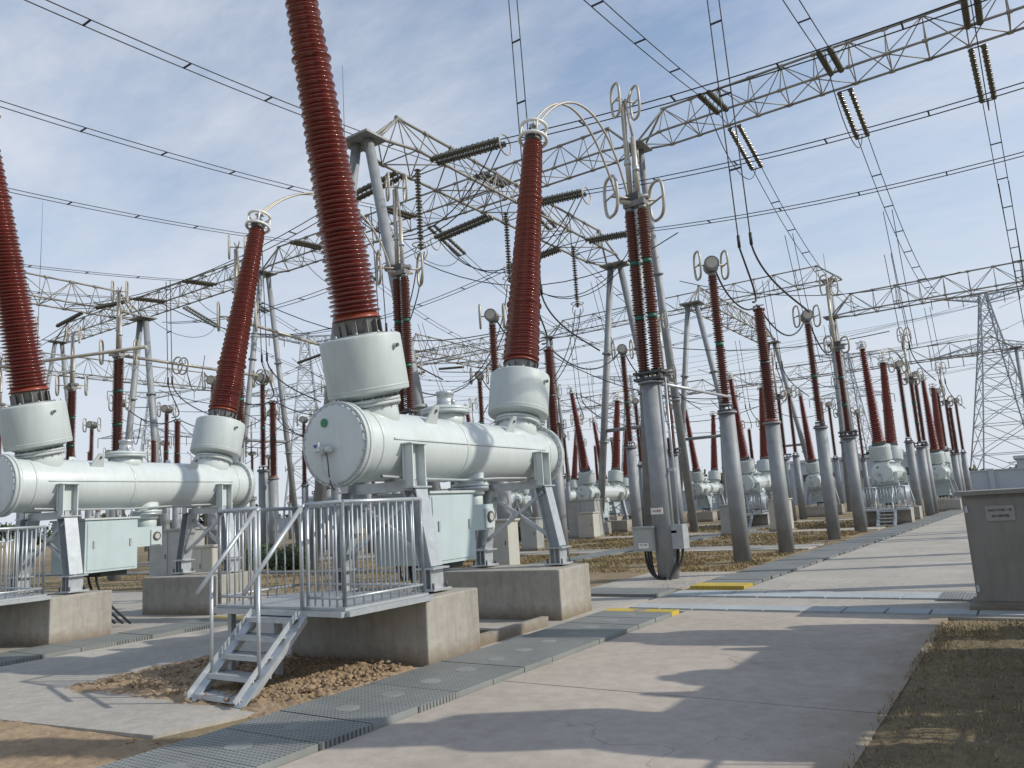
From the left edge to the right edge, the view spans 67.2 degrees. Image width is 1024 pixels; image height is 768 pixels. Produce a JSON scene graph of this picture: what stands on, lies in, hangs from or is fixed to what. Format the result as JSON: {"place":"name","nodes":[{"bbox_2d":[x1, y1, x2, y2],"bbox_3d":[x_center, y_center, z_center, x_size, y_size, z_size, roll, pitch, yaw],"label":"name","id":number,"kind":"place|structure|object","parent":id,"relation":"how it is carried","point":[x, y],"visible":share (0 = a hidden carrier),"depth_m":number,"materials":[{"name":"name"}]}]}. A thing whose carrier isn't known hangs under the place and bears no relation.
{"place":"outdoors","nodes":[
{"label":"outdoors","id":0,"kind":"place"},
{"bbox_2d":[24,272,141,319],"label":"gantry beam","id":1,"kind":"structure","parent":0,"point":[49,298],"depth_m":43.12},
{"bbox_2d":[0,691,255,738],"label":"concrete pavement","id":2,"kind":"structure","parent":0,"point":[126,714],"depth_m":6.76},
{"bbox_2d":[0,591,282,652],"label":"concrete pavement","id":3,"kind":"structure","parent":0,"point":[128,605],"depth_m":14.28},
{"bbox_2d":[0,590,111,646],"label":"concrete plinth","id":4,"kind":"structure","parent":3,"relation":"on","point":[59,617],"depth_m":11.73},
{"bbox_2d":[0,113,270,623],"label":"circuit breaker","id":5,"kind":"object","parent":3,"relation":"on","point":[39,474],"visible":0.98,"depth_m":12.99,"materials":[{"name":"paint"}]},
{"bbox_2d":[142,571,253,614],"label":"concrete plinth","id":6,"kind":"structure","parent":3,"relation":"on","point":[172,594],"depth_m":14.63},
{"bbox_2d":[0,623,285,711],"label":"concrete pavement","id":7,"kind":"structure","parent":0,"point":[25,684],"depth_m":9.56,"materials":[{"name":"concrete"}]},
{"bbox_2d":[265,597,653,668],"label":"concrete pavement","id":8,"kind":"structure","parent":0,"point":[599,604],"depth_m":11.42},
{"bbox_2d":[291,588,480,666],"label":"concrete plinth","id":9,"kind":"structure","parent":8,"relation":"on","point":[442,625],"depth_m":8.50,"materials":[{"name":"concrete"}]},
{"bbox_2d":[285,0,572,591],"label":"circuit breaker","id":10,"kind":"object","parent":8,"relation":"on","point":[360,432],"visible":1,"depth_m":9.31,"materials":[{"name":"paint"}]},
{"bbox_2d":[480,616,548,646],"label":"trench kerb","id":11,"kind":"structure","parent":8,"relation":"on","point":[488,636],"depth_m":9.64,"materials":[{"name":"concrete"}]},
{"bbox_2d":[443,563,591,620],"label":"concrete plinth","id":12,"kind":"structure","parent":8,"relation":"on","point":[533,591],"depth_m":11.21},
{"bbox_2d":[137,544,823,563],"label":"concrete pavement","id":13,"kind":"structure","parent":0,"point":[754,548],"depth_m":23.95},
{"bbox_2d":[0,497,1023,767],"bbox_3d":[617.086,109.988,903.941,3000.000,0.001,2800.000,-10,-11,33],"label":"ground","id":14,"kind":"structure","parent":0,"point":[596,579],"depth_m":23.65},
{"bbox_2d":[0,525,50,605],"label":"service platform with stairs","id":15,"kind":"structure","parent":14,"relation":"on","point":[8,597],"depth_m":11.44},
{"bbox_2d":[46,340,81,518],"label":"gantry column","id":16,"kind":"structure","parent":14,"relation":"on","point":[62,351],"depth_m":67.50,"materials":[{"name":"metal"}]},
{"bbox_2d":[53,259,265,343],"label":"gantry beam","id":17,"kind":"structure","parent":16,"relation":"on","point":[151,307],"depth_m":59.60,"materials":[{"name":"metal"}]},
{"bbox_2d":[55,325,87,575],"bbox_3d":[-19.184,2.740,33.443,1.188,10.860,0.711,0,-10,-20],"label":"pantograph disconnector","id":18,"kind":"object","parent":14,"relation":"on","point":[71,387],"visible":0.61,"depth_m":33.75,"materials":[{"name":"metal"}]},
{"bbox_2d":[0,719,170,767],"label":"bare soil verge","id":19,"kind":"structure","parent":14,"relation":"on","point":[27,745],"depth_m":5.77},
{"bbox_2d":[99,280,137,580],"bbox_3d":[-14.246,1.513,27.787,1.188,10.860,0.711,-1,-10,-18],"label":"pantograph disconnector","id":20,"kind":"object","parent":14,"relation":"on","point":[118,384],"visible":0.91,"depth_m":27.95,"materials":[{"name":"metal"}]},
{"bbox_2d":[0,616,242,666],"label":"cable trench cover","id":21,"kind":"object","parent":14,"relation":"on","point":[54,650],"visible":0.8,"depth_m":11.29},
{"bbox_2d":[122,315,160,525],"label":"gantry column","id":22,"kind":"structure","parent":14,"relation":"on","point":[143,323],"depth_m":45.68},
{"bbox_2d":[98,390,192,528],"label":"lattice transmission tower","id":23,"kind":"structure","parent":14,"relation":"on","point":[145,423],"depth_m":212.84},
{"bbox_2d":[157,401,175,528],"bbox_3d":[-16.566,4.685,36.894,0.778,7.809,0.544,-2,-9,-9],"label":"post insulator","id":24,"kind":"object","parent":14,"relation":"on","point":[165,517],"visible":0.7,"depth_m":37.15,"materials":[{"name":"ceramic"}]},
{"bbox_2d":[172,419,180,528],"bbox_3d":[-15.694,5.014,36.081,0.480,6.795,0.480,-9,-11,30],"label":"surge arrester","id":25,"kind":"object","parent":14,"relation":"on","point":[176,519],"visible":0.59,"depth_m":36.24,"materials":[{"name":"ceramic"}]},
{"bbox_2d":[149,527,206,576],"bbox_3d":[-9.556,4.955,21.985,1.400,1.645,0.800,-6,-10,16],"label":"outdoor cabinet","id":26,"kind":"object","parent":14,"relation":"on","point":[162,557],"visible":0.37,"depth_m":21.71,"materials":[{"name":"metal"}]},
{"bbox_2d":[191,544,217,571],"bbox_3d":[-8.332,4.958,20.906,0.600,1.145,0.600,-10,-11,33],"label":"outdoor cabinet","id":27,"kind":"object","parent":14,"relation":"on","point":[205,557],"visible":0.54,"depth_m":20.74,"materials":[{"name":"metal"}]},
{"bbox_2d":[217,235,256,570],"bbox_3d":[-8.549,0.546,24.016,1.188,10.860,0.711,-1,-10,-17],"label":"pantograph disconnector","id":28,"kind":"object","parent":14,"relation":"on","point":[240,416],"visible":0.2,"depth_m":23.87,"materials":[{"name":"metal"}]},
{"bbox_2d":[64,652,418,767],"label":"soil mound","id":29,"kind":"object","parent":14,"relation":"on","point":[301,680],"visible":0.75,"depth_m":7.68,"materials":[{"name":"gravel"}]},
{"bbox_2d":[252,369,272,544],"bbox_3d":[-10.609,3.421,32.859,0.825,8.278,0.576,-2,-9,-9],"label":"post insulator","id":30,"kind":"object","parent":14,"relation":"on","point":[263,488],"visible":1,"depth_m":32.78,"materials":[{"name":"metal"}]},
{"bbox_2d":[244,269,298,546],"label":"gantry column","id":31,"kind":"structure","parent":14,"relation":"on","point":[268,275],"depth_m":51.90,"materials":[{"name":"metal"}]},
{"bbox_2d":[262,126,631,273],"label":"gantry beam","id":32,"kind":"structure","parent":31,"relation":"on","point":[514,162],"depth_m":42.90,"materials":[{"name":"metal"}]},
{"bbox_2d":[268,400,279,547],"bbox_3d":[-9.997,4.046,32.310,0.480,6.795,0.480,-9,-11,29],"label":"surge arrester","id":33,"kind":"object","parent":14,"relation":"on","point":[273,478],"visible":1,"depth_m":32.20,"materials":[{"name":"metal"}]},
{"bbox_2d":[268,543,305,569],"bbox_3d":[-7.736,6.031,27.003,1.659,0.971,1.626,-10,-11,33],"label":"bush","id":34,"kind":"object","parent":14,"relation":"on","point":[280,560],"visible":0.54,"depth_m":26.57,"materials":[{"name":"green plant"}]},
{"bbox_2d":[244,333,330,517],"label":"lattice transmission tower","id":35,"kind":"structure","parent":14,"relation":"on","point":[313,382],"depth_m":166.06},
{"bbox_2d":[296,413,310,547],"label":"post insulator","id":36,"kind":"object","parent":14,"relation":"on","point":[303,420],"visible":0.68,"depth_m":43.81,"materials":[{"name":"metal"}]},
{"bbox_2d":[184,497,432,708],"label":"service platform with stairs","id":37,"kind":"structure","parent":14,"relation":"on","point":[293,612],"depth_m":7.62,"materials":[{"name":"metal"}]},
{"bbox_2d":[310,128,455,569],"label":"gantry column","id":38,"kind":"structure","parent":14,"relation":"on","point":[367,140],"depth_m":25.34,"materials":[{"name":"metal"}]},
{"bbox_2d":[362,115,620,266],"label":"gantry beam","id":39,"kind":"structure","parent":38,"relation":"on","point":[382,131],"depth_m":31.43,"materials":[{"name":"metal"}]},
{"bbox_2d":[0,0,1023,463],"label":"overhead conductors","id":40,"kind":"object","parent":39,"relation":"on","point":[478,148],"visible":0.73,"depth_m":33.59,"materials":[{"name":"metal"}]},
{"bbox_2d":[96,608,678,767],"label":"cable trench cover","id":41,"kind":"object","parent":14,"relation":"on","point":[287,735],"visible":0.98,"depth_m":6.41,"materials":[{"name":"concrete"}]},
{"bbox_2d":[375,172,423,580],"bbox_3d":[-2.852,-0.422,20.244,1.188,10.860,0.711,0,-10,-19],"label":"pantograph disconnector","id":42,"kind":"object","parent":14,"relation":"on","point":[397,271],"visible":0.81,"depth_m":20.50,"materials":[{"name":"metal"}]},
{"bbox_2d":[478,303,509,518],"bbox_3d":[-0.400,1.401,22.874,0.778,7.809,0.544,-3,-9,-5],"label":"post insulator","id":43,"kind":"object","parent":14,"relation":"on","point":[491,316],"visible":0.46,"depth_m":23.19,"materials":[{"name":"ceramic"}]},
{"bbox_2d":[493,518,522,564],"bbox_3d":[-0.200,4.349,20.904,0.700,1.345,0.600,-10,-11,33],"label":"outdoor cabinet","id":44,"kind":"object","parent":14,"relation":"on","point":[506,544],"visible":0.57,"depth_m":20.68,"materials":[{"name":"metal"}]},
{"bbox_2d":[0,450,1016,544],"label":"distant trees","id":45,"kind":"object","parent":14,"relation":"on","point":[202,516],"visible":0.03,"depth_m":198.54,"materials":[{"name":"green plant"}]},
{"bbox_2d":[520,517,544,550],"bbox_3d":[0.761,5.651,28.974,0.800,1.245,0.600,-10,-11,33],"label":"outdoor cabinet","id":46,"kind":"object","parent":14,"relation":"on","point":[532,538],"visible":0.79,"depth_m":28.75,"materials":[{"name":"metal"}]},
{"bbox_2d":[543,346,568,555],"bbox_3d":[1.396,2.111,24.767,0.480,6.795,0.480,-10,-11,33],"label":"surge arrester","id":47,"kind":"object","parent":14,"relation":"on","point":[558,489],"visible":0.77,"depth_m":24.76,"materials":[{"name":"metal"}]},
{"bbox_2d":[541,335,570,479],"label":"gantry column","id":48,"kind":"structure","parent":14,"relation":"on","point":[550,342],"depth_m":77.86,"materials":[{"name":"metal"}]},
{"bbox_2d":[548,265,841,338],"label":"gantry beam","id":49,"kind":"structure","parent":48,"relation":"on","point":[732,284],"depth_m":68.21,"materials":[{"name":"metal"}]},
{"bbox_2d":[384,525,770,587],"bbox_3d":[4.982,5.655,26.945,1.029,0.078,29.027,-10,-11,35],"label":"cable trench cover","id":50,"kind":"object","parent":14,"relation":"on","point":[597,555],"visible":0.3,"depth_m":24.46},
{"bbox_2d":[605,520,631,531],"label":"concrete plinth","id":51,"kind":"structure","parent":14,"relation":"on","point":[621,525],"depth_m":41.63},
{"bbox_2d":[566,387,629,521],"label":"circuit breaker","id":52,"kind":"object","parent":51,"relation":"on","point":[615,489],"visible":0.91,"depth_m":41.08,"materials":[{"name":"paint"}]},
{"bbox_2d":[0,101,908,397],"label":"flexible busbar leads","id":53,"kind":"object","parent":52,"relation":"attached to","point":[266,209],"visible":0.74,"depth_m":20.30,"materials":[{"name":"metal"}]},
{"bbox_2d":[611,339,642,526],"bbox_3d":[4.487,2.137,29.281,0.778,7.809,0.544,-3,-9,-5],"label":"post insulator","id":54,"kind":"object","parent":14,"relation":"on","point":[635,500],"visible":0.99,"depth_m":29.06,"materials":[{"name":"metal"}]},
{"bbox_2d":[590,588,675,597],"bbox_3d":[1.357,3.780,13.980,3.090,0.067,0.850,-10,-11,33],"label":"cable trench cover","id":55,"kind":"object","parent":14,"relation":"on","point":[629,592],"visible":0.49,"depth_m":13.35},
{"bbox_2d":[598,260,670,513],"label":"gantry column","id":56,"kind":"structure","parent":14,"relation":"on","point":[605,430],"depth_m":40.87,"materials":[{"name":"metal"}]},
{"bbox_2d":[279,467,1023,531],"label":"perimeter wall","id":57,"kind":"structure","parent":14,"relation":"on","point":[997,478],"depth_m":81.67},
{"bbox_2d":[622,139,698,531],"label":"gantry column","id":58,"kind":"structure","parent":14,"relation":"on","point":[641,147],"depth_m":36.67,"materials":[{"name":"metal"}]},
{"bbox_2d":[639,0,1023,150],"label":"gantry beam","id":59,"kind":"structure","parent":58,"relation":"on","point":[1007,12],"depth_m":32.49,"materials":[{"name":"metal"}]},
{"bbox_2d":[653,310,684,523],"bbox_3d":[6.630,1.569,32.392,0.868,9.660,0.711,0,-10,-20],"label":"disconnect switch","id":60,"kind":"object","parent":14,"relation":"on","point":[676,462],"visible":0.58,"depth_m":31.98,"materials":[{"name":"metal"}]},
{"bbox_2d":[702,510,719,519],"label":"concrete plinth","id":61,"kind":"structure","parent":14,"relation":"on","point":[718,514],"depth_m":52.73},
{"bbox_2d":[685,405,725,511],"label":"circuit breaker","id":62,"kind":"object","parent":61,"relation":"on","point":[712,488],"visible":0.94,"depth_m":51.55,"materials":[{"name":"paint"}]},
{"bbox_2d":[677,300,751,512],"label":"gantry column","id":63,"kind":"structure","parent":14,"relation":"on","point":[687,306],"depth_m":50.14,"materials":[{"name":"metal"}]},
{"bbox_2d":[689,286,775,343],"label":"gantry beam","id":64,"kind":"structure","parent":63,"relation":"on","point":[699,288],"depth_m":57.54,"materials":[{"name":"metal"}]},
{"bbox_2d":[714,389,726,503],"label":"gantry column","id":65,"kind":"structure","parent":14,"relation":"on","point":[724,480],"depth_m":89.22,"materials":[{"name":"metal"}]},
{"bbox_2d":[727,336,1013,388],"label":"gantry beam","id":66,"kind":"structure","parent":65,"relation":"on","point":[909,361],"depth_m":81.43,"materials":[{"name":"metal"}]},
{"bbox_2d":[693,250,750,562],"bbox_3d":[5.297,0.433,19.103,0.778,7.809,0.544,-3,-9,-6],"label":"post insulator","id":67,"kind":"object","parent":14,"relation":"on","point":[737,513],"visible":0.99,"depth_m":18.84,"materials":[{"name":"metal"}]},
{"bbox_2d":[747,514,769,526],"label":"concrete plinth","id":68,"kind":"structure","parent":14,"relation":"on","point":[760,519],"depth_m":37.82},
{"bbox_2d":[726,372,771,511],"bbox_3d":[12.655,3.451,40.278,1.443,7.660,5.878,-10,-11,33],"label":"circuit breaker","id":69,"kind":"object","parent":68,"relation":"on","point":[758,480],"visible":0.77,"depth_m":38.72,"materials":[{"name":"paint"}]},
{"bbox_2d":[753,304,794,552],"bbox_3d":[7.093,1.144,20.996,0.480,6.795,0.480,-9,-11,32],"label":"surge arrester","id":70,"kind":"object","parent":14,"relation":"on","point":[771,423],"visible":1,"depth_m":20.76,"materials":[{"name":"metal"}]},
{"bbox_2d":[769,348,796,520],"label":"disconnect switch","id":71,"kind":"object","parent":14,"relation":"on","point":[787,458],"visible":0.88,"depth_m":42.75,"materials":[{"name":"metal"}]},
{"bbox_2d":[780,385,806,519],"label":"post insulator","id":72,"kind":"object","parent":14,"relation":"on","point":[799,488],"visible":0.96,"depth_m":44.57,"materials":[{"name":"metal"}]},
{"bbox_2d":[765,340,822,504],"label":"gantry column","id":73,"kind":"structure","parent":14,"relation":"on","point":[797,424],"depth_m":64.12,"materials":[{"name":"metal"}]},
{"bbox_2d":[806,506,824,516],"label":"concrete plinth","id":74,"kind":"structure","parent":14,"relation":"on","point":[815,511],"depth_m":46.61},
{"bbox_2d":[796,390,840,505],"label":"circuit breaker","id":75,"kind":"object","parent":74,"relation":"on","point":[813,480],"visible":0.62,"depth_m":47.03,"materials":[{"name":"paint"}]},
{"bbox_2d":[792,304,841,539],"bbox_3d":[10.184,1.169,25.509,0.778,7.809,0.544,-3,-9,-5],"label":"post insulator","id":76,"kind":"object","parent":14,"relation":"on","point":[829,497],"visible":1,"depth_m":25.24,"materials":[{"name":"metal"}]},
{"bbox_2d":[627,590,1023,620],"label":"road crossing","id":77,"kind":"object","parent":14,"relation":"on","point":[889,603],"visible":0.38,"depth_m":10.81,"materials":[{"name":"concrete"}]},
{"bbox_2d":[629,591,1023,616],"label":"crossing cover slabs","id":78,"kind":"structure","parent":77,"relation":"on","point":[860,595],"depth_m":10.85,"materials":[{"name":"concrete"}]},
{"bbox_2d":[954,487,1023,611],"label":"control cabinet","id":79,"kind":"object","parent":77,"relation":"on","point":[994,519],"visible":1,"depth_m":9.33,"materials":[{"name":"metal"}]},
{"bbox_2d":[690,509,963,589],"bbox_3d":[18.375,5.928,33.771,0.990,0.078,50.741,-10,-11,35],"label":"cable trench cover","id":80,"kind":"object","parent":14,"relation":"on","point":[746,578],"visible":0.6,"depth_m":17.44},
{"bbox_2d":[822,399,845,511],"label":"post insulator","id":81,"kind":"object","parent":14,"relation":"on","point":[838,481],"visible":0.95,"depth_m":52.79,"materials":[{"name":"metal"}]},
{"bbox_2d":[819,274,867,532],"bbox_3d":[12.326,0.602,28.621,0.868,9.660,0.711,0,-10,-21],"label":"disconnect switch","id":82,"kind":"object","parent":14,"relation":"on","point":[856,493],"visible":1,"depth_m":28.28,"materials":[{"name":"metal"}]},
{"bbox_2d":[823,254,863,511],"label":"gantry column","id":83,"kind":"structure","parent":14,"relation":"on","point":[841,428],"depth_m":55.22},
{"bbox_2d":[809,350,895,456],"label":"lattice transmission tower","id":84,"kind":"structure","parent":14,"relation":"on","point":[850,375],"depth_m":243.20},
{"bbox_2d":[862,485,913,526],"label":"service platform with stairs","id":85,"kind":"structure","parent":14,"relation":"on","point":[895,509],"depth_m":31.08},
{"bbox_2d":[867,509,914,525],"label":"concrete plinth","id":86,"kind":"structure","parent":14,"relation":"on","point":[905,516],"depth_m":31.81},
{"bbox_2d":[855,341,916,508],"bbox_3d":[16.448,2.206,34.068,1.443,7.660,5.878,-10,-11,33],"label":"circuit breaker","id":87,"kind":"object","parent":86,"relation":"on","point":[887,468],"visible":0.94,"depth_m":32.48,"materials":[{"name":"paint"}]},
{"bbox_2d":[887,357,924,517],"bbox_3d":[19.146,2.516,37.238,0.778,7.809,0.544,-2,-9,-9],"label":"post insulator","id":88,"kind":"object","parent":14,"relation":"on","point":[911,457],"visible":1,"depth_m":37.03,"materials":[{"name":"metal"}]},
{"bbox_2d":[896,327,934,515],"bbox_3d":[20.600,1.813,39.253,0.868,9.660,0.711,0,-10,-20],"label":"disconnect switch","id":89,"kind":"object","parent":14,"relation":"on","point":[924,477],"visible":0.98,"depth_m":38.86,"materials":[{"name":"metal"}]},
{"bbox_2d":[905,368,938,513],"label":"post insulator","id":90,"kind":"object","parent":14,"relation":"on","point":[923,439],"visible":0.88,"depth_m":41.13,"materials":[{"name":"metal"}]},
{"bbox_2d":[853,622,1023,767],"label":"bare soil verge","id":91,"kind":"structure","parent":14,"relation":"on","point":[950,732],"depth_m":5.25,"materials":[{"name":"soil"}]},
{"bbox_2d":[935,362,962,497],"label":"disconnect switch","id":92,"kind":"object","parent":14,"relation":"on","point":[955,463],"visible":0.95,"depth_m":51.26,"materials":[{"name":"metal"}]},
{"bbox_2d":[937,499,962,511],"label":"concrete plinth","id":93,"kind":"structure","parent":14,"relation":"on","point":[949,504],"depth_m":42.74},
{"bbox_2d":[920,374,960,499],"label":"circuit breaker","id":94,"kind":"object","parent":93,"relation":"on","point":[943,473],"visible":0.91,"depth_m":43.47,"materials":[{"name":"paint"}]},
{"bbox_2d":[948,395,971,490],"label":"post insulator","id":95,"kind":"object","parent":14,"relation":"on","point":[967,479],"visible":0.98,"depth_m":55.49,"materials":[{"name":"ceramic"}]},
{"bbox_2d":[931,287,1023,469],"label":"lattice transmission tower","id":96,"kind":"structure","parent":14,"relation":"on","point":[986,296],"depth_m":182.19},
{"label":"gantry column","id":97,"kind":"object","parent":14,"relation":"on","visible":0},
{"bbox_2d":[0,347,210,390],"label":"gantry beam","id":98,"kind":"structure","parent":97,"relation":"on","point":[110,377],"depth_m":63.75,"materials":[{"name":"metal"}]},
{"bbox_2d":[0,0,1023,541],"label":"sky","id":99,"kind":"structure","parent":0,"point":[445,68],"materials":[{"name":"blue"}]},
{"bbox_2d":[281,527,884,549],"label":"concrete pavement","id":100,"kind":"structure","parent":0,"point":[823,530],"depth_m":31.60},
{"bbox_2d":[565,498,605,538],"bbox_3d":[3.555,6.506,37.184,1.600,1.845,0.900,-10,-11,33],"label":"outdoor cabinet","id":101,"kind":"object","parent":100,"relation":"on","point":[574,507],"visible":0.44,"depth_m":36.98,"materials":[{"name":"metal"}]},
{"bbox_2d":[576,511,601,538],"bbox_3d":[3.590,6.604,35.931,0.900,1.245,0.700,-10,-11,33],"label":"outdoor cabinet","id":102,"kind":"object","parent":100,"relation":"on","point":[588,525],"visible":0.94,"depth_m":35.68,"materials":[{"name":"metal"}]},
{"bbox_2d":[277,512,975,767],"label":"concrete road","id":103,"kind":"structure","parent":0,"point":[694,689],"depth_m":6.27,"materials":[{"name":"concrete"}]},
{"bbox_2d":[591,572,735,589],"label":"concrete pavement","id":104,"kind":"structure","parent":0,"point":[688,581],"depth_m":15.15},
{"bbox_2d":[603,82,679,579],"bbox_3d":[2.844,-1.389,16.473,1.188,10.860,0.711,0,-10,-19],"label":"pantograph disconnector","id":105,"kind":"object","parent":104,"relation":"on","point":[659,473],"visible":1,"depth_m":16.33,"materials":[{"name":"metal"}]},
{"bbox_2d":[631,508,689,579],"bbox_3d":[3.025,3.247,15.720,1.040,1.428,0.524,-10,-11,33],"label":"junction box","id":106,"kind":"object","parent":105,"relation":"attached to","point":[644,538],"visible":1,"depth_m":15.61,"materials":[{"name":"metal"}]},
{"bbox_2d":[754,448,954,482],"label":"industrial building","id":107,"kind":"structure","parent":0,"point":[904,463],"depth_m":106.08,"materials":[{"name":"metal"}]},
{"bbox_2d":[832,260,1023,317],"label":"gantry beam","id":108,"kind":"structure","parent":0,"point":[970,290],"depth_m":53.65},
{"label":"gantry column","id":109,"kind":"object","parent":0,"visible":0},
{"bbox_2d":[412,333,503,370],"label":"gantry beam","id":110,"kind":"structure","parent":109,"relation":"on","point":[453,357],"depth_m":64.39,"materials":[{"name":"metal"}]},
{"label":"concrete plinth","id":111,"kind":"object","parent":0,"visible":0},
{"bbox_2d":[590,417,630,516],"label":"circuit breaker","id":112,"kind":"object","parent":111,"relation":"on","point":[616,511],"visible":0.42,"depth_m":56.02,"materials":[{"name":"paint"}]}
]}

